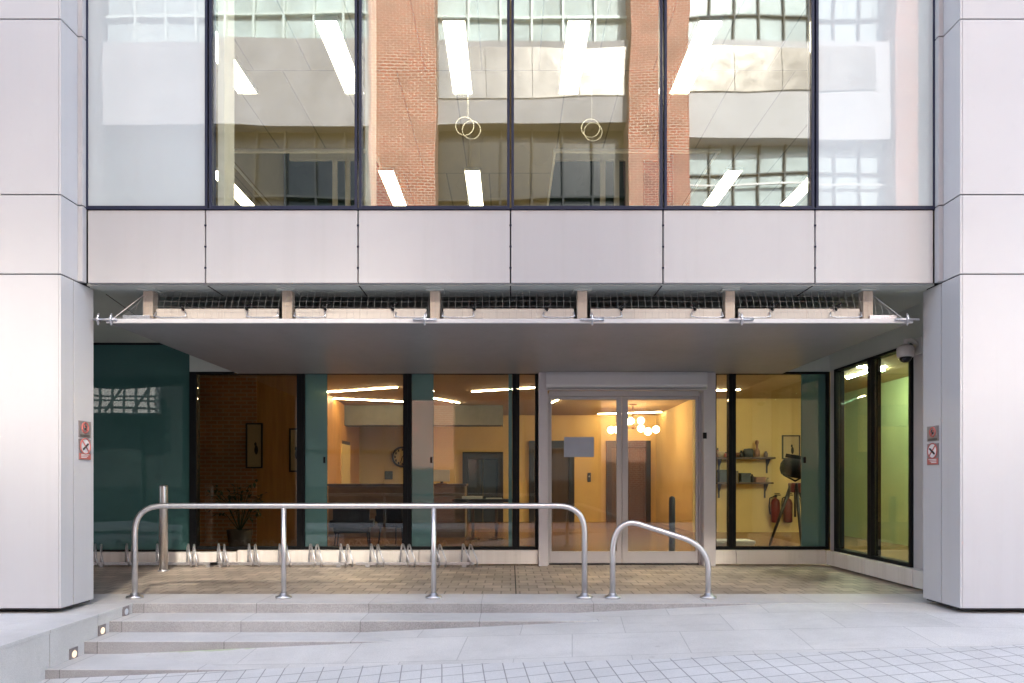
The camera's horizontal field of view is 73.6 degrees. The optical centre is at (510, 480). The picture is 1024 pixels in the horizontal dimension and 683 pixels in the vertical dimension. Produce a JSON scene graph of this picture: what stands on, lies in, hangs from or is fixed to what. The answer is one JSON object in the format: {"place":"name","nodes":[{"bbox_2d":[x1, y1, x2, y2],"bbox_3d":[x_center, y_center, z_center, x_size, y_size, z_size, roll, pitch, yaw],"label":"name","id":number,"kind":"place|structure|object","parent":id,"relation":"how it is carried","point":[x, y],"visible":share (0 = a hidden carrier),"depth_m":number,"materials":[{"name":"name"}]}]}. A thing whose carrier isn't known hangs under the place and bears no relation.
{"place":"outdoors","nodes":[
{"label":"outdoors","id":0,"kind":"place"},
{"bbox_2d":[0,603,132,682],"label":"cheek wall","id":1,"kind":"structure","parent":0,"point":[35,645],"depth_m":5.88,"materials":[{"name":"concrete"}]},
{"bbox_2d":[69,646,77,659],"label":"step light","id":2,"kind":"object","parent":1,"relation":"attached to","point":[73,653],"visible":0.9,"depth_m":6.03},
{"bbox_2d":[98,624,105,635],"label":"step light","id":3,"kind":"object","parent":1,"relation":"attached to","point":[101,629],"visible":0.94,"depth_m":6.46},
{"bbox_2d":[122,605,128,616],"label":"step light","id":4,"kind":"object","parent":1,"relation":"attached to","point":[125,610],"visible":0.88,"depth_m":6.85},
{"bbox_2d":[46,613,602,669],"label":"steps","id":5,"kind":"structure","parent":0,"point":[109,662],"depth_m":6.49,"materials":[{"name":"concrete"}]},
{"bbox_2d":[45,604,754,678],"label":"step risers","id":6,"kind":"object","parent":5,"relation":"on","point":[209,626],"visible":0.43,"depth_m":6.60,"materials":[{"name":"concrete"}]},
{"bbox_2d":[93,564,922,593],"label":"entrance paving","id":7,"kind":"structure","parent":0,"point":[567,579],"depth_m":8.59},
{"bbox_2d":[157,485,168,571],"bbox_3d":[-4.820,0.652,9.500,0.150,1.194,0.150,0,0,0],"label":"bollard","id":8,"kind":"object","parent":7,"relation":"on","point":[163,533],"visible":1,"depth_m":9.45,"materials":[{"name":"metal"}]},
{"bbox_2d":[93,543,477,566],"bbox_3d":[-3.274,1.075,9.869,5.632,0.345,0.282,0,0,0],"label":"bike rack","id":9,"kind":"object","parent":7,"relation":"on","point":[101,563],"visible":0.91,"depth_m":9.90,"materials":[{"name":"silver metal"}]},
{"bbox_2d":[86,594,934,603],"bbox_3d":[-2.400,1.500,7.285,14.600,0.500,0.570,0,0,0],"label":"granite edging","id":10,"kind":"object","parent":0,"point":[491,598],"visible":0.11,"depth_m":7.21,"materials":[{"name":"grey stone"}]},
{"bbox_2d":[126,503,591,598],"bbox_3d":[-1.610,0.741,7.300,4.970,1.016,0.170,0,0,0],"label":"handrail","id":11,"kind":"object","parent":10,"relation":"on","point":[283,594],"visible":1,"depth_m":7.28,"materials":[{"name":"metal"}]},
{"bbox_2d":[605,520,716,598],"bbox_3d":[1.600,0.832,7.300,1.190,0.834,0.170,0,0,0],"label":"handrail","id":12,"kind":"object","parent":10,"relation":"on","point":[612,594],"visible":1,"depth_m":7.27,"materials":[{"name":"metal"}]},
{"bbox_2d":[0,0,1023,609],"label":"office building","id":13,"kind":"structure","parent":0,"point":[892,130],"depth_m":7.06,"materials":[{"name":"paint"}]},
{"bbox_2d":[78,438,90,459],"bbox_3d":[-4.228,-0.319,6.805,0.022,0.217,0.190,0,0,0],"label":"no smoking sign","id":14,"kind":"object","parent":13,"relation":"attached to","point":[84,448],"visible":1,"depth_m":6.79,"materials":[{"name":"white plastic"}]},
{"bbox_2d":[78,420,90,437],"bbox_3d":[-4.231,-0.512,6.805,0.020,0.165,0.190,0,0,0],"label":"sign","id":15,"kind":"object","parent":13,"relation":"attached to","point":[84,429],"visible":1,"depth_m":6.79,"materials":[{"name":"white plastic"}]},
{"bbox_2d":[85,0,208,207],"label":"window","id":16,"kind":"structure","parent":13,"relation":"in","point":[147,61],"depth_m":6.78,"materials":[{"name":"glass"}]},
{"bbox_2d":[216,168,255,205],"bbox_3d":[-5.100,-5.375,12.550,0.290,0.049,1.540,0,0,0],"label":"ceiling light","id":17,"kind":"object","parent":13,"relation":"attached to","point":[242,197],"visible":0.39,"depth_m":12.88,"materials":[{"name":"white plastic"}]},
{"bbox_2d":[216,26,258,94],"bbox_3d":[-3.630,-5.375,8.705,0.290,0.049,1.530,0,0,0],"label":"ceiling light","id":18,"kind":"object","parent":13,"relation":"attached to","point":[244,84],"visible":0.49,"depth_m":9.15,"materials":[{"name":"white plastic"}]},
{"bbox_2d":[189,372,301,549],"bbox_3d":[-3.943,-0.301,10.235,1.667,2.647,0.130,0,0,0],"label":"window","id":19,"kind":"structure","parent":13,"relation":"in","point":[194,377],"depth_m":10.17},
{"bbox_2d":[246,423,262,467],"bbox_3d":[-4.860,-0.670,12.975,0.320,0.860,0.030,0,0,0],"label":"picture frame","id":20,"kind":"object","parent":13,"relation":"attached to","point":[254,445],"visible":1,"depth_m":12.98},
{"bbox_2d":[209,0,358,207],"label":"window","id":21,"kind":"structure","parent":13,"relation":"in","point":[225,8],"depth_m":6.88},
{"bbox_2d":[289,428,296,471],"bbox_3d":[-4.095,-0.585,12.985,0.210,0.830,0.030,0,0,0],"label":"picture frame","id":22,"kind":"object","parent":13,"relation":"attached to","point":[292,449],"visible":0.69,"depth_m":12.99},
{"bbox_2d":[313,16,364,94],"bbox_3d":[-2.150,-5.375,8.705,0.290,0.049,1.530,0,0,0],"label":"ceiling light","id":23,"kind":"object","parent":13,"relation":"attached to","point":[333,39],"visible":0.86,"depth_m":8.49,"materials":[{"name":"white plastic"}]},
{"bbox_2d":[341,440,349,483],"bbox_3d":[-4.350,0.095,17.900,0.100,2.290,1.200,0,0,0],"label":"interior door","id":24,"kind":"structure","parent":13,"relation":"attached to","point":[345,462],"depth_m":17.83,"materials":[{"name":"brown wood"}]},
{"bbox_2d":[302,374,407,549],"bbox_3d":[-2.318,-0.301,10.235,1.579,2.647,0.130,0,0,0],"label":"window","id":25,"kind":"structure","parent":13,"relation":"in","point":[314,386],"depth_m":10.21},
{"bbox_2d":[327,387,397,392],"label":"led strip light","id":26,"kind":"object","parent":13,"relation":"attached to","point":[362,389],"visible":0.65,"depth_m":14.87,"materials":[{"name":"white plastic"}]},
{"bbox_2d":[334,398,402,401],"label":"led strip light","id":27,"kind":"object","parent":13,"relation":"attached to","point":[368,399],"visible":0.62,"depth_m":16.78,"materials":[{"name":"white plastic"}]},
{"bbox_2d":[385,471,392,478],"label":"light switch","id":28,"kind":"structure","parent":13,"relation":"attached to","point":[388,474],"depth_m":20.76,"materials":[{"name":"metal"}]},
{"bbox_2d":[377,168,407,205],"bbox_3d":[-2.150,-5.375,12.550,0.290,0.049,1.540,0,0,0],"label":"ceiling light","id":29,"kind":"object","parent":13,"relation":"attached to","point":[391,184],"visible":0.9,"depth_m":12.44,"materials":[{"name":"white plastic"}]},
{"bbox_2d":[392,446,402,466],"bbox_3d":[-3.280,-0.730,20.739,0.640,0.640,0.062,0,0,0],"label":"wall clock","id":30,"kind":"object","parent":13,"relation":"attached to","point":[397,456],"depth_m":20.74,"materials":[{"name":"beige plastic"}]},
{"bbox_2d":[359,0,509,207],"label":"window","id":31,"kind":"structure","parent":13,"relation":"in","point":[370,5],"depth_m":6.88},
{"bbox_2d":[441,16,472,94],"bbox_3d":[-0.660,-5.375,8.705,0.290,0.049,1.530,0,0,0],"label":"ceiling light","id":32,"kind":"object","parent":13,"relation":"attached to","point":[455,33],"visible":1,"depth_m":8.57,"materials":[{"name":"white plastic"}]},
{"bbox_2d":[408,374,516,549],"bbox_3d":[-0.715,-0.301,10.235,1.624,2.647,0.130,0,0,0],"label":"window","id":33,"kind":"structure","parent":13,"relation":"in","point":[420,386],"depth_m":10.21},
{"bbox_2d":[455,117,480,138],"bbox_3d":[-0.584,-5.057,9.420,0.352,0.686,0.052,0,0,0],"label":"ring pendant","id":34,"kind":"object","parent":13,"relation":"hanging from","point":[463,126],"visible":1,"depth_m":9.40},
{"bbox_2d":[464,168,483,205],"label":"ceiling light","id":35,"kind":"object","parent":13,"relation":"attached to","point":[473,181],"visible":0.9,"depth_m":12.44,"materials":[{"name":"white plastic"}]},
{"bbox_2d":[463,452,502,521],"bbox_3d":[-0.835,0.180,20.725,1.230,2.120,0.130,0,0,0],"label":"double door","id":36,"kind":"structure","parent":13,"relation":"attached to","point":[483,474],"depth_m":20.72,"materials":[{"name":"grey metal"}]},
{"bbox_2d":[468,459,482,521],"bbox_3d":[-1.064,0.291,20.750,0.449,1.898,0.060,0,0,0],"label":"door leaf","id":37,"kind":"structure","parent":36,"relation":"in","point":[475,466],"depth_m":20.72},
{"bbox_2d":[483,459,497,521],"bbox_3d":[-0.606,0.291,20.750,0.449,1.898,0.060,0,0,0],"label":"door leaf","id":38,"kind":"structure","parent":36,"relation":"in","point":[490,466],"depth_m":20.72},
{"bbox_2d":[472,387,534,391],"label":"led strip light","id":39,"kind":"object","parent":13,"relation":"attached to","point":[502,389],"visible":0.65,"depth_m":14.93,"materials":[{"name":"white plastic"}]},
{"bbox_2d":[92,288,919,373],"bbox_3d":[-0.046,-1.756,8.508,8.312,0.385,3.315,0,0,0],"label":"entrance canopy","id":40,"kind":"object","parent":13,"relation":"attached to","point":[745,342],"visible":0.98,"depth_m":7.61,"materials":[{"name":"grey metal"}]},
{"bbox_2d":[117,291,900,318],"bbox_3d":[-0.010,-1.789,6.942,7.941,0.304,0.110,0,0,0],"label":"bird net","id":41,"kind":"object","parent":40,"relation":"attached to","point":[509,306],"visible":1,"depth_m":6.89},
{"bbox_2d":[517,374,537,549],"bbox_3d":[0.254,-0.301,10.235,0.312,2.647,0.130,0,0,0],"label":"window","id":42,"kind":"structure","parent":13,"relation":"in","point":[535,547],"depth_m":10.17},
{"bbox_2d":[529,441,573,521],"bbox_3d":[1.245,0.010,20.725,1.370,2.460,0.130,0,0,0],"label":"lift door","id":43,"kind":"structure","parent":13,"relation":"attached to","point":[562,479],"depth_m":20.72,"materials":[{"name":"metal"}]},
{"bbox_2d":[534,448,534,521],"bbox_3d":[0.981,0.121,20.750,0.519,2.238,0.060,0,0,0],"label":"door leaf","id":44,"kind":"structure","parent":43,"relation":"in","point":[534,448],"depth_m":20.72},
{"bbox_2d":[552,448,568,521],"bbox_3d":[1.509,0.121,20.750,0.519,2.238,0.060,0,0,0],"label":"door leaf","id":45,"kind":"structure","parent":43,"relation":"in","point":[560,464],"depth_m":20.72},
{"bbox_2d":[558,16,591,94],"bbox_3d":[0.800,-5.375,8.705,0.290,0.049,1.530,0,0,0],"label":"ceiling light","id":46,"kind":"object","parent":13,"relation":"attached to","point":[577,33],"visible":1,"depth_m":8.57,"materials":[{"name":"white plastic"}]},
{"bbox_2d":[564,437,593,456],"bbox_3d":[1.022,-0.507,10.197,0.447,0.298,0.003,0,0,0],"label":"paper notice","id":47,"kind":"object","parent":13,"relation":"attached to","point":[578,446],"visible":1,"depth_m":10.20,"materials":[{"name":"white paper"}]},
{"bbox_2d":[549,397,621,562],"bbox_3d":[1.118,-0.017,10.225,1.082,2.485,0.050,0,0,0],"label":"entrance door","id":48,"kind":"structure","parent":13,"relation":"in","point":[554,556],"depth_m":10.20,"materials":[{"name":"grey metal"}]},
{"bbox_2d":[511,0,662,207],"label":"window","id":49,"kind":"structure","parent":13,"relation":"in","point":[660,2],"depth_m":6.76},
{"bbox_2d":[587,473,590,481],"bbox_3d":[2.390,-0.110,20.771,0.100,0.280,0.047,0,0,0],"label":"call button panel","id":50,"kind":"object","parent":13,"relation":"attached to","point":[588,477],"visible":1,"depth_m":20.76,"materials":[{"name":"metal"}]},
{"bbox_2d":[581,119,602,140],"bbox_3d":[1.120,-5.043,9.420,0.302,0.714,0.052,0,0,0],"label":"ring pendant","id":51,"kind":"object","parent":13,"relation":"hanging from","point":[593,136],"visible":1,"depth_m":9.40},
{"bbox_2d":[606,441,650,521],"bbox_3d":[3.570,0.010,20.725,1.340,2.460,0.130,0,0,0],"label":"lift door","id":52,"kind":"structure","parent":13,"relation":"attached to","point":[639,480],"depth_m":20.72,"materials":[{"name":"metal"}]},
{"bbox_2d":[612,448,615,521],"bbox_3d":[3.314,0.121,20.750,0.504,2.238,0.060,0,0,0],"label":"door leaf","id":53,"kind":"structure","parent":52,"relation":"in","point":[613,449],"depth_m":20.72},
{"bbox_2d":[628,448,644,521],"bbox_3d":[3.826,0.121,20.750,0.504,2.238,0.060,0,0,0],"label":"door leaf","id":54,"kind":"structure","parent":52,"relation":"in","point":[636,456],"depth_m":20.72,"materials":[{"name":"brown wood"}]},
{"bbox_2d":[601,412,658,413],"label":"led strip light","id":55,"kind":"object","parent":13,"relation":"attached to","point":[634,412],"visible":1,"depth_m":19.90,"materials":[{"name":"white plastic"}]},
{"bbox_2d":[607,404,659,434],"bbox_3d":[3.257,-1.579,17.933,1.228,0.843,1.053,0,0,32],"label":"chandelier","id":56,"kind":"object","parent":13,"relation":"hanging from","point":[639,428],"visible":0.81,"depth_m":17.78,"materials":[{"name":"white glass"}]},
{"bbox_2d":[622,397,697,562],"bbox_3d":[2.234,-0.017,10.225,1.134,2.485,0.050,0,0,0],"label":"entrance door","id":57,"kind":"structure","parent":13,"relation":"in","point":[627,556],"depth_m":10.20,"materials":[{"name":"grey metal"}]},
{"bbox_2d":[668,16,723,94],"bbox_3d":[2.330,-5.375,8.705,0.290,0.049,1.530,0,0,0],"label":"ceiling light","id":58,"kind":"object","parent":13,"relation":"attached to","point":[701,41],"visible":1,"depth_m":8.57,"materials":[{"name":"white plastic"}]},
{"bbox_2d":[702,168,743,205],"bbox_3d":[3.870,-5.375,12.550,0.290,0.049,1.540,0,0,0],"label":"ceiling light","id":59,"kind":"object","parent":13,"relation":"attached to","point":[728,178],"visible":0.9,"depth_m":12.44,"materials":[{"name":"white plastic"}]},
{"bbox_2d":[716,374,732,549],"bbox_3d":[3.158,-0.301,10.235,0.289,2.647,0.130,0,0,0],"label":"window","id":60,"kind":"structure","parent":13,"relation":"in","point":[729,546],"depth_m":10.17,"materials":[{"name":"black metal"}]},
{"bbox_2d":[663,0,813,207],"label":"window","id":61,"kind":"structure","parent":13,"relation":"in","point":[810,2],"depth_m":6.76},
{"bbox_2d":[716,482,773,497],"bbox_3d":[5.415,0.220,16.459,1.730,0.380,0.278,0,0,0],"label":"wall shelf","id":62,"kind":"object","parent":13,"relation":"attached to","point":[764,483],"depth_m":16.32,"materials":[{"name":"grey wood"}]},
{"bbox_2d":[717,470,726,481],"bbox_3d":[5.130,-0.121,16.445,0.276,0.300,0.206,0,0,0],"label":"storage box","id":63,"kind":"object","parent":62,"relation":"on","point":[721,475],"visible":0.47,"depth_m":16.35,"materials":[{"name":"cardboard"}]},
{"bbox_2d":[738,473,750,481],"bbox_3d":[5.630,-0.081,16.445,0.236,0.220,0.206,0,0,0],"label":"storage box","id":64,"kind":"object","parent":62,"relation":"on","point":[744,477],"visible":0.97,"depth_m":16.35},
{"bbox_2d":[754,477,765,481],"bbox_3d":[5.990,-0.036,16.445,0.236,0.130,0.206,0,0,0],"label":"storage box","id":65,"kind":"object","parent":62,"relation":"on","point":[759,479],"visible":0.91,"depth_m":16.35,"materials":[{"name":"cardboard"}]},
{"bbox_2d":[716,457,775,472],"bbox_3d":[5.440,-0.380,16.459,1.780,0.380,0.278,0,0,0],"label":"wall shelf","id":66,"kind":"object","parent":13,"relation":"attached to","point":[766,458],"depth_m":16.32,"materials":[{"name":"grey wood"}]},
{"bbox_2d":[717,451,724,456],"bbox_3d":[5.050,-0.638,16.450,0.220,0.135,0.220,0,0,0],"label":"bowl","id":67,"kind":"object","parent":66,"relation":"on","point":[720,453],"visible":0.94,"depth_m":16.38,"materials":[{"name":"beige ceramic"}]},
{"bbox_2d":[743,448,753,456],"bbox_3d":[5.720,-0.676,16.450,0.240,0.210,0.240,0,0,0],"label":"canister","id":68,"kind":"object","parent":66,"relation":"on","point":[747,452],"visible":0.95,"depth_m":16.35,"materials":[{"name":"metal"}]},
{"bbox_2d":[754,440,759,456],"bbox_3d":[5.930,-0.776,16.450,0.140,0.410,0.140,0,0,0],"label":"bottle","id":69,"kind":"object","parent":66,"relation":"on","point":[756,452],"visible":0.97,"depth_m":16.41,"materials":[{"name":"ceramic"}]},
{"bbox_2d":[769,493,780,522],"bbox_3d":[6.364,0.645,16.453,0.247,0.710,0.293,0,0,33],"label":"fire extinguisher","id":70,"kind":"object","parent":13,"relation":"attached to","point":[775,507],"visible":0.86,"depth_m":16.35,"materials":[{"name":"red metal"}]},
{"bbox_2d":[733,372,829,549],"bbox_3d":[4.027,-0.301,10.235,1.445,2.647,0.130,0,0,0],"label":"window","id":71,"kind":"structure","parent":13,"relation":"in","point":[815,386],"depth_m":10.21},
{"bbox_2d":[781,493,792,522],"bbox_3d":[6.664,0.645,16.453,0.247,0.710,0.293,0,0,33],"label":"fire extinguisher","id":72,"kind":"object","parent":13,"relation":"attached to","point":[788,514],"visible":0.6,"depth_m":16.34,"materials":[{"name":"red metal"}]},
{"bbox_2d":[782,435,799,458],"bbox_3d":[6.800,-0.820,16.582,0.440,0.580,0.030,0,0,0],"label":"picture frame","id":73,"kind":"object","parent":13,"relation":"attached to","point":[790,444],"visible":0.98,"depth_m":16.59,"materials":[{"name":"beige paper"}]},
{"bbox_2d":[779,174,807,205],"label":"ceiling light","id":74,"kind":"object","parent":13,"relation":"attached to","point":[796,194],"visible":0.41,"depth_m":12.79,"materials":[{"name":"white plastic"}]},
{"bbox_2d":[834,358,868,557],"bbox_3d":[4.785,-0.301,9.494,0.130,2.647,0.982,0,0,0],"label":"window","id":75,"kind":"structure","parent":13,"relation":"in","point":[838,373],"depth_m":9.94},
{"bbox_2d":[847,366,884,378],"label":"led strip light","id":76,"kind":"object","parent":13,"relation":"attached to","point":[861,373],"visible":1,"depth_m":12.72,"materials":[{"name":"white plastic"}]},
{"bbox_2d":[814,0,935,207],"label":"window","id":77,"kind":"structure","parent":13,"relation":"in","point":[874,60],"depth_m":6.78,"materials":[{"name":"glass"}]},
{"bbox_2d":[869,343,913,567],"bbox_3d":[4.785,-0.301,8.532,0.130,2.647,0.935,0,0,0],"label":"window","id":78,"kind":"structure","parent":13,"relation":"in","point":[874,361],"depth_m":8.95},
{"bbox_2d":[896,336,922,362],"bbox_3d":[4.618,-1.516,7.930,0.260,0.288,0.184,0,0,0],"label":"security camera","id":79,"kind":"object","parent":13,"relation":"attached to","point":[906,352],"visible":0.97,"depth_m":7.88,"materials":[{"name":"white plastic"}]},
{"bbox_2d":[927,443,938,464],"bbox_3d":[4.228,-0.271,6.857,0.022,0.222,0.185,0,0,0],"label":"no smoking sign","id":80,"kind":"object","parent":13,"relation":"attached to","point":[932,453],"visible":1,"depth_m":6.84,"materials":[{"name":"plastic"}]},
{"bbox_2d":[927,425,938,441],"bbox_3d":[4.231,-0.475,6.857,0.020,0.150,0.185,0,0,0],"label":"sign","id":81,"kind":"object","parent":13,"relation":"attached to","point":[932,433],"visible":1,"depth_m":6.84,"materials":[{"name":"plastic"}]},
{"bbox_2d":[40,645,1023,682],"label":"sett pavement","id":82,"kind":"structure","parent":0,"point":[993,664],"depth_m":5.16,"materials":[{"name":"stone"}]},
{"bbox_2d":[196,522,907,560],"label":"floor","id":83,"kind":"structure","parent":0,"point":[566,536],"depth_m":14.52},
{"bbox_2d":[206,479,267,550],"bbox_3d":[-4.833,0.604,12.046,1.182,1.273,0.612,0,0,0],"label":"potted plant","id":84,"kind":"object","parent":83,"relation":"on","point":[239,536],"visible":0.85,"depth_m":11.95,"materials":[{"name":"green plant"}]},
{"bbox_2d":[329,509,374,545],"bbox_3d":[-2.716,0.843,11.771,0.730,0.801,0.621,0,0,-9],"label":"lounge chair","id":85,"kind":"object","parent":83,"relation":"on","point":[350,521],"visible":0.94,"depth_m":11.50,"materials":[{"name":"fabric"}]},
{"bbox_2d":[375,509,402,543],"bbox_3d":[-2.164,0.843,13.174,0.730,0.801,0.621,0,0,29],"label":"lounge chair","id":86,"kind":"object","parent":83,"relation":"on","point":[392,518],"visible":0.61,"depth_m":12.94,"materials":[{"name":"fabric"}]},
{"bbox_2d":[327,484,467,537],"bbox_3d":[-2.495,0.650,15.340,3.050,1.180,0.800,0,0,0],"label":"reception desk","id":87,"kind":"object","parent":83,"relation":"on","point":[451,523],"visible":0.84,"depth_m":15.00,"materials":[{"name":"brown wood"}]},
{"bbox_2d":[434,470,449,483],"bbox_3d":[-1.540,-0.096,15.335,0.360,0.308,0.170,0,0,0],"label":"computer monitor","id":88,"kind":"object","parent":87,"relation":"on","point":[441,476],"visible":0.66,"depth_m":15.28,"materials":[{"name":"white plastic"}]},
{"bbox_2d":[452,499,507,539],"bbox_3d":[-0.580,0.810,14.500,1.280,0.861,0.400,0,0,0],"label":"console table","id":89,"kind":"object","parent":83,"relation":"on","point":[481,501],"visible":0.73,"depth_m":14.38,"materials":[{"name":"brown wood"}]},
{"bbox_2d":[462,496,481,498],"bbox_3d":[-0.810,0.349,14.490,0.420,0.058,0.260,0,0,0],"label":"book","id":90,"kind":"object","parent":89,"relation":"on","point":[471,497],"visible":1,"depth_m":14.36,"materials":[{"name":"white paper"}]},
{"bbox_2d":[669,496,674,550],"bbox_3d":[2.833,0.753,12.000,0.170,0.976,0.170,0,0,0],"label":"access post","id":91,"kind":"object","parent":83,"relation":"on","point":[671,520],"visible":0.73,"depth_m":11.96,"materials":[{"name":"metal"}]},
{"bbox_2d":[716,539,755,545],"bbox_3d":[3.650,1.110,11.400,0.720,0.260,0.420,0,0,0],"label":"storage box","id":92,"kind":"object","parent":83,"relation":"on","point":[739,542],"visible":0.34,"depth_m":11.20,"materials":[{"name":"paper"}]},
{"bbox_2d":[768,454,800,545],"bbox_3d":[5.223,0.373,12.351,0.872,1.744,0.712,0,0,-21],"label":"tripod lamp","id":93,"kind":"object","parent":83,"relation":"on","point":[790,465],"visible":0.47,"depth_m":12.33,"materials":[{"name":"black metal"}]},
{"bbox_2d":[134,603,1023,668],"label":"slab pavement","id":94,"kind":"structure","parent":0,"point":[718,631],"depth_m":5.98,"materials":[{"name":"stone"}]}
]}

